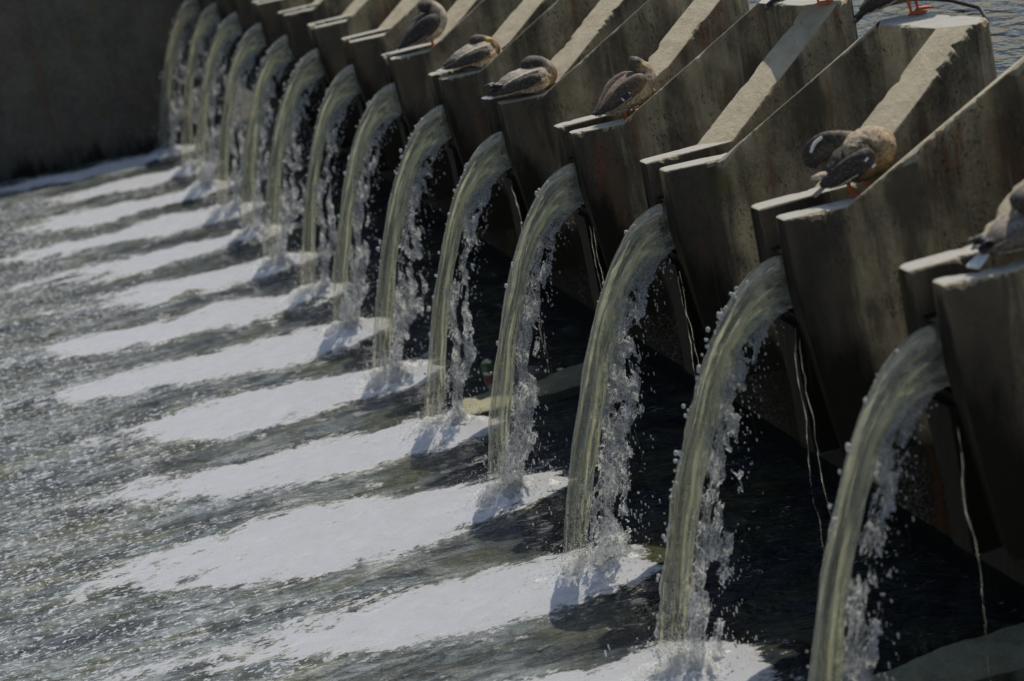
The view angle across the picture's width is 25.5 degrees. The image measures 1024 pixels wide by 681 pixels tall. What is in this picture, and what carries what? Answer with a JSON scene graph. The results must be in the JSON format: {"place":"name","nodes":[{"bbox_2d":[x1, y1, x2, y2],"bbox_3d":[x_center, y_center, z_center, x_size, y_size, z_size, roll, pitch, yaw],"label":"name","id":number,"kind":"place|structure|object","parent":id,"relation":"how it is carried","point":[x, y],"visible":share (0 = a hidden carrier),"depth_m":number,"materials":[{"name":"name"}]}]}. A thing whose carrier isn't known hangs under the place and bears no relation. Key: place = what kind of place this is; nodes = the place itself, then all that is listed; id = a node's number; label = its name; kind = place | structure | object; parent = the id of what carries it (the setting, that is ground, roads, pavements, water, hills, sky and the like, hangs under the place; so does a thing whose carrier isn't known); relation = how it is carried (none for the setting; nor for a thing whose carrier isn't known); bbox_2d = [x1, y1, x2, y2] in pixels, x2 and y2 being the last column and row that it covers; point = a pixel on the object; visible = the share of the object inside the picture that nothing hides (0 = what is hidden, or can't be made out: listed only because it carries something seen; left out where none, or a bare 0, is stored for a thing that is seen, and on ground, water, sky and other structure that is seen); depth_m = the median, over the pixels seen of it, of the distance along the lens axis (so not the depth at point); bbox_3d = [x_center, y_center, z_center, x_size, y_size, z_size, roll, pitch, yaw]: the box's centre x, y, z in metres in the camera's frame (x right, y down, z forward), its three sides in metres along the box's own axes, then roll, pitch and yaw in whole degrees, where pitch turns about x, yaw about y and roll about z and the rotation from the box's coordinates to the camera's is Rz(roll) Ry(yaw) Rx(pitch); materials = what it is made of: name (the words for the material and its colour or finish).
{"place":"outdoors","nodes":[
{"label":"outdoors","id":0,"kind":"place"},
{"bbox_2d":[0,73,1023,680],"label":"water","id":1,"kind":"structure","parent":0,"point":[202,477],"depth_m":13.54,"materials":[{"name":"grey liquid"}]},
{"bbox_2d":[0,0,233,181],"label":"retaining wall","id":2,"kind":"structure","parent":1,"relation":"in","point":[80,82],"depth_m":27.39,"materials":[{"name":"concrete"}]},
{"bbox_2d":[140,0,202,162],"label":"water jet","id":3,"kind":"object","parent":1,"relation":"on","point":[174,147],"visible":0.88,"depth_m":26.81,"materials":[{"name":"white liquid"}]},
{"bbox_2d":[160,2,224,175],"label":"water jet","id":4,"kind":"object","parent":1,"relation":"on","point":[206,32],"visible":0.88,"depth_m":25.42,"materials":[{"name":"white liquid"}]},
{"bbox_2d":[161,12,242,198],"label":"water jet","id":5,"kind":"object","parent":1,"relation":"on","point":[214,162],"visible":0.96,"depth_m":24.04,"materials":[{"name":"white liquid"}]},
{"bbox_2d":[191,23,266,219],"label":"water jet","id":6,"kind":"object","parent":1,"relation":"on","point":[229,206],"visible":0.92,"depth_m":22.59,"materials":[{"name":"white liquid"}]},
{"bbox_2d":[208,34,293,242],"bbox_3d":[-2.428,-1.869,21.217,1.352,1.805,0.745,-15,16,-10],"label":"water jet","id":7,"kind":"object","parent":1,"relation":"on","point":[256,224],"visible":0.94,"depth_m":21.20,"materials":[{"name":"white liquid"}]},
{"bbox_2d":[228,48,324,274],"bbox_3d":[-2.032,-1.531,19.717,1.444,1.805,0.608,-17,16,-16],"label":"water jet","id":8,"kind":"object","parent":1,"relation":"on","point":[265,263],"visible":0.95,"depth_m":19.75,"materials":[{"name":"white liquid"}]},
{"bbox_2d":[272,64,366,305],"bbox_3d":[-1.620,-1.253,18.418,1.270,1.805,0.738,-22,18,-32],"label":"water jet","id":9,"kind":"object","parent":1,"relation":"on","point":[322,284],"visible":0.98,"depth_m":18.38,"materials":[{"name":"white liquid"}]},
{"bbox_2d":[286,82,402,346],"bbox_3d":[-1.203,-0.922,16.930,1.309,1.805,0.701,-10,16,9],"label":"water jet","id":10,"kind":"object","parent":1,"relation":"on","point":[346,323],"visible":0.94,"depth_m":16.98,"materials":[{"name":"white liquid"}]},
{"bbox_2d":[341,104,451,398],"bbox_3d":[-0.812,-0.602,15.497,1.423,1.805,0.608,-16,16,-15],"label":"water jet","id":11,"kind":"object","parent":1,"relation":"on","point":[390,375],"visible":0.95,"depth_m":15.53,"materials":[{"name":"white liquid"}]},
{"bbox_2d":[374,130,510,447],"bbox_3d":[-0.395,-0.311,14.149,1.361,1.805,0.771,-15,16,-11],"label":"water jet","id":12,"kind":"object","parent":1,"relation":"on","point":[454,416],"visible":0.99,"depth_m":14.16,"materials":[{"name":"white liquid"}]},
{"bbox_2d":[429,162,583,520],"bbox_3d":[0.022,0.022,12.650,1.335,1.805,0.702,-11,15,3],"label":"water jet","id":13,"kind":"object","parent":1,"relation":"on","point":[507,488],"visible":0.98,"depth_m":12.71,"materials":[{"name":"white liquid"}]},
{"bbox_2d":[481,358,563,391],"bbox_3d":[0.073,0.205,14.718,0.534,0.301,0.245,-15,16,-10],"label":"duck","id":14,"kind":"object","parent":1,"relation":"on","point":[487,365],"visible":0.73,"depth_m":14.64},
{"bbox_2d":[452,360,613,415],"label":"sill","id":15,"kind":"structure","parent":1,"relation":"in","point":[567,382],"depth_m":14.48,"materials":[{"name":"concrete"}]},
{"bbox_2d":[478,202,682,592],"bbox_3d":[0.391,0.315,11.330,1.410,1.805,0.681,-15,16,-12],"label":"water jet","id":16,"kind":"object","parent":1,"relation":"on","point":[580,562],"visible":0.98,"depth_m":11.33,"materials":[{"name":"white liquid"}]},
{"bbox_2d":[256,96,1023,612],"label":"base wall","id":17,"kind":"structure","parent":1,"relation":"in","point":[946,548],"depth_m":12.71,"materials":[{"name":"concrete"}]},
{"bbox_2d":[196,0,202,15],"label":"weir buttress","id":18,"kind":"structure","parent":17,"relation":"on","point":[197,2],"depth_m":26.85,"materials":[{"name":"concrete"}]},
{"bbox_2d":[199,0,228,67],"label":"weir buttress","id":19,"kind":"structure","parent":17,"relation":"on","point":[204,4],"depth_m":26.58,"materials":[{"name":"concrete"}]},
{"bbox_2d":[201,15,231,78],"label":"outlet pier","id":20,"kind":"structure","parent":17,"relation":"on","point":[221,66],"depth_m":26.85,"materials":[{"name":"concrete"}]},
{"bbox_2d":[216,0,249,79],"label":"weir buttress","id":21,"kind":"structure","parent":17,"relation":"on","point":[226,8],"depth_m":25.15,"materials":[{"name":"concrete"}]},
{"bbox_2d":[220,25,252,90],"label":"outlet pier","id":22,"kind":"structure","parent":17,"relation":"on","point":[230,63],"depth_m":25.42,"materials":[{"name":"concrete"}]},
{"bbox_2d":[234,0,272,94],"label":"weir buttress","id":23,"kind":"structure","parent":17,"relation":"on","point":[248,14],"depth_m":23.72,"materials":[{"name":"concrete"}]},
{"bbox_2d":[241,35,277,107],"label":"outlet pier","id":24,"kind":"structure","parent":17,"relation":"on","point":[256,85],"depth_m":24.02,"materials":[{"name":"concrete"}]},
{"bbox_2d":[264,47,304,124],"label":"outlet pier","id":25,"kind":"structure","parent":17,"relation":"on","point":[279,91],"depth_m":22.60,"materials":[{"name":"concrete"}]},
{"bbox_2d":[257,0,321,109],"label":"weir buttress","id":26,"kind":"structure","parent":17,"relation":"on","point":[271,13],"depth_m":22.27,"materials":[{"name":"concrete"}]},
{"bbox_2d":[291,60,335,143],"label":"outlet pier","id":27,"kind":"structure","parent":17,"relation":"on","point":[311,123],"depth_m":21.21,"materials":[{"name":"concrete"}]},
{"bbox_2d":[283,0,366,127],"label":"weir buttress","id":28,"kind":"structure","parent":17,"relation":"on","point":[300,25],"depth_m":20.84,"materials":[{"name":"concrete"}]},
{"bbox_2d":[322,75,371,167],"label":"outlet pier","id":29,"kind":"structure","parent":17,"relation":"on","point":[345,145],"depth_m":19.80,"materials":[{"name":"concrete"}]},
{"bbox_2d":[314,0,420,147],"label":"weir buttress","id":30,"kind":"structure","parent":17,"relation":"on","point":[367,18],"depth_m":19.41,"materials":[{"name":"concrete"}]},
{"bbox_2d":[357,94,412,193],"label":"outlet pier","id":31,"kind":"structure","parent":17,"relation":"on","point":[384,171],"depth_m":18.39,"materials":[{"name":"concrete"}]},
{"bbox_2d":[349,0,482,172],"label":"weir buttress","id":32,"kind":"structure","parent":17,"relation":"on","point":[372,55],"depth_m":18.02,"materials":[{"name":"concrete"}]},
{"bbox_2d":[398,114,462,224],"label":"outlet pier","id":33,"kind":"structure","parent":17,"relation":"on","point":[444,205],"depth_m":17.00,"materials":[{"name":"concrete"}]},
{"bbox_2d":[390,0,556,199],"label":"weir buttress","id":34,"kind":"structure","parent":17,"relation":"on","point":[504,24],"depth_m":16.57,"materials":[{"name":"concrete"}]},
{"bbox_2d":[396,0,447,50],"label":"duck","id":35,"kind":"object","parent":34,"relation":"on","point":[428,24],"visible":0.97,"depth_m":16.62},
{"bbox_2d":[447,139,522,264],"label":"outlet pier","id":36,"kind":"structure","parent":17,"relation":"on","point":[505,241],"depth_m":15.62,"materials":[{"name":"concrete"}]},
{"bbox_2d":[439,0,647,232],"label":"weir buttress","id":37,"kind":"structure","parent":17,"relation":"on","point":[564,37],"depth_m":15.08,"materials":[{"name":"concrete"}]},
{"bbox_2d":[436,34,500,71],"bbox_3d":[-0.303,-1.938,15.274,0.477,0.224,0.245,-16,16,-15],"label":"duck","id":38,"kind":"object","parent":37,"relation":"on","point":[480,50],"visible":0.98,"depth_m":15.21},
{"bbox_2d":[505,168,594,310],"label":"outlet pier","id":39,"kind":"structure","parent":17,"relation":"on","point":[574,283],"depth_m":14.24,"materials":[{"name":"concrete"}]},
{"bbox_2d":[511,187,556,402],"bbox_3d":[0.149,-0.269,14.198,0.043,1.452,0.022,-15,16,-12],"label":"leak trickle","id":40,"kind":"object","parent":39,"relation":"attached to","point":[518,205],"visible":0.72,"depth_m":14.18,"materials":[{"name":"clear liquid"}]},
{"bbox_2d":[497,0,748,271],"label":"weir buttress","id":41,"kind":"structure","parent":17,"relation":"on","point":[667,40],"depth_m":13.66,"materials":[{"name":"concrete"}]},
{"bbox_2d":[482,55,557,99],"bbox_3d":[0.036,-1.605,13.829,0.506,0.229,0.245,-16,16,-15],"label":"duck","id":42,"kind":"object","parent":41,"relation":"on","point":[535,74],"visible":1,"depth_m":13.77},
{"bbox_2d":[576,204,684,367],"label":"outlet pier","id":43,"kind":"structure","parent":17,"relation":"on","point":[661,335],"depth_m":12.84,"materials":[{"name":"concrete"}]},
{"bbox_2d":[589,226,642,465],"bbox_3d":[0.585,0.048,12.743,0.070,1.452,0.014,-15,16,-12],"label":"leak trickle","id":44,"kind":"object","parent":43,"relation":"attached to","point":[595,237],"visible":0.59,"depth_m":12.62,"materials":[{"name":"clear liquid"}]},
{"bbox_2d":[569,0,857,319],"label":"weir buttress","id":45,"kind":"structure","parent":17,"relation":"on","point":[743,77],"depth_m":12.18,"materials":[{"name":"concrete"}]},
{"bbox_2d":[592,56,655,119],"bbox_3d":[0.610,-1.385,12.437,0.399,0.325,0.217,-17,16,-16],"label":"duck","id":46,"kind":"object","parent":45,"relation":"on","point":[624,92],"visible":0.97,"depth_m":12.39},
{"bbox_2d":[763,0,832,10],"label":"duck","id":47,"kind":"object","parent":45,"relation":"on","point":[770,3],"visible":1,"depth_m":11.55},
{"bbox_2d":[664,249,799,440],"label":"outlet pier","id":48,"kind":"structure","parent":17,"relation":"on","point":[775,406],"depth_m":11.44,"materials":[{"name":"concrete"}]},
{"bbox_2d":[678,271,725,534],"bbox_3d":[0.966,0.353,11.345,0.047,1.466,0.025,-15,16,-12],"label":"leak trickle","id":49,"kind":"object","parent":48,"relation":"attached to","point":[691,340],"visible":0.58,"depth_m":11.24,"materials":[{"name":"clear liquid"}]},
{"bbox_2d":[659,14,996,378],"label":"weir buttress","id":50,"kind":"structure","parent":17,"relation":"on","point":[910,82],"depth_m":10.78,"materials":[{"name":"concrete"}]},
{"bbox_2d":[851,0,932,23],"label":"duck","id":51,"kind":"object","parent":50,"relation":"on","point":[866,7],"visible":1,"depth_m":10.63},
{"bbox_2d":[779,306,952,538],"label":"outlet pier","id":52,"kind":"structure","parent":17,"relation":"on","point":[926,502],"depth_m":10.03,"materials":[{"name":"concrete"}]},
{"bbox_2d":[794,327,853,636],"bbox_3d":[1.356,0.651,9.964,0.080,1.480,0.041,-15,16,-12],"label":"leak trickle","id":53,"kind":"object","parent":52,"relation":"attached to","point":[798,376],"visible":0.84,"depth_m":9.89,"materials":[{"name":"clear liquid"}]},
{"bbox_2d":[776,56,1023,476],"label":"weir buttress","id":54,"kind":"structure","parent":17,"relation":"on","point":[867,267],"depth_m":9.53,"materials":[{"name":"concrete"}]},
{"bbox_2d":[802,125,896,197],"bbox_3d":[1.454,-0.760,9.661,0.400,0.283,0.246,-12,15,1],"label":"duck","id":55,"kind":"object","parent":54,"relation":"on","point":[865,153],"visible":0.96,"depth_m":9.60},
{"bbox_2d":[931,382,1023,585],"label":"outlet pier","id":56,"kind":"structure","parent":17,"relation":"on","point":[991,548],"depth_m":8.51,"materials":[{"name":"concrete"}]},
{"bbox_2d":[957,426,990,679],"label":"leak trickle","id":57,"kind":"object","parent":56,"relation":"attached to","point":[963,487],"visible":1,"depth_m":8.47,"materials":[{"name":"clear liquid"}]},
{"bbox_2d":[932,258,1023,560],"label":"weir buttress","id":58,"kind":"structure","parent":17,"relation":"on","point":[980,315],"depth_m":8.23,"materials":[{"name":"concrete"}]},
{"bbox_2d":[966,185,1023,269],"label":"duck","id":59,"kind":"object","parent":58,"relation":"on","point":[1004,235],"visible":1,"depth_m":8.16},
{"bbox_2d":[601,254,794,680],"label":"water jet","id":60,"kind":"object","parent":1,"relation":"on","point":[676,663],"visible":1,"depth_m":9.93,"materials":[{"name":"white liquid"}]},
{"bbox_2d":[806,323,949,680],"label":"water jet","id":61,"kind":"object","parent":1,"relation":"on","point":[885,420],"visible":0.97,"depth_m":8.45,"materials":[{"name":"white liquid"}]},
{"bbox_2d":[867,623,1023,680],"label":"sill","id":62,"kind":"structure","parent":1,"relation":"in","point":[964,660],"depth_m":9.46,"materials":[{"name":"concrete"}]},
{"bbox_2d":[236,0,1023,322],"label":"river","id":63,"kind":"structure","parent":0,"point":[1006,22],"depth_m":14.19,"materials":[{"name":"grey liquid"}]},
{"bbox_2d":[912,0,988,18],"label":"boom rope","id":64,"kind":"object","parent":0,"point":[975,6],"visible":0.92,"depth_m":14.45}
]}

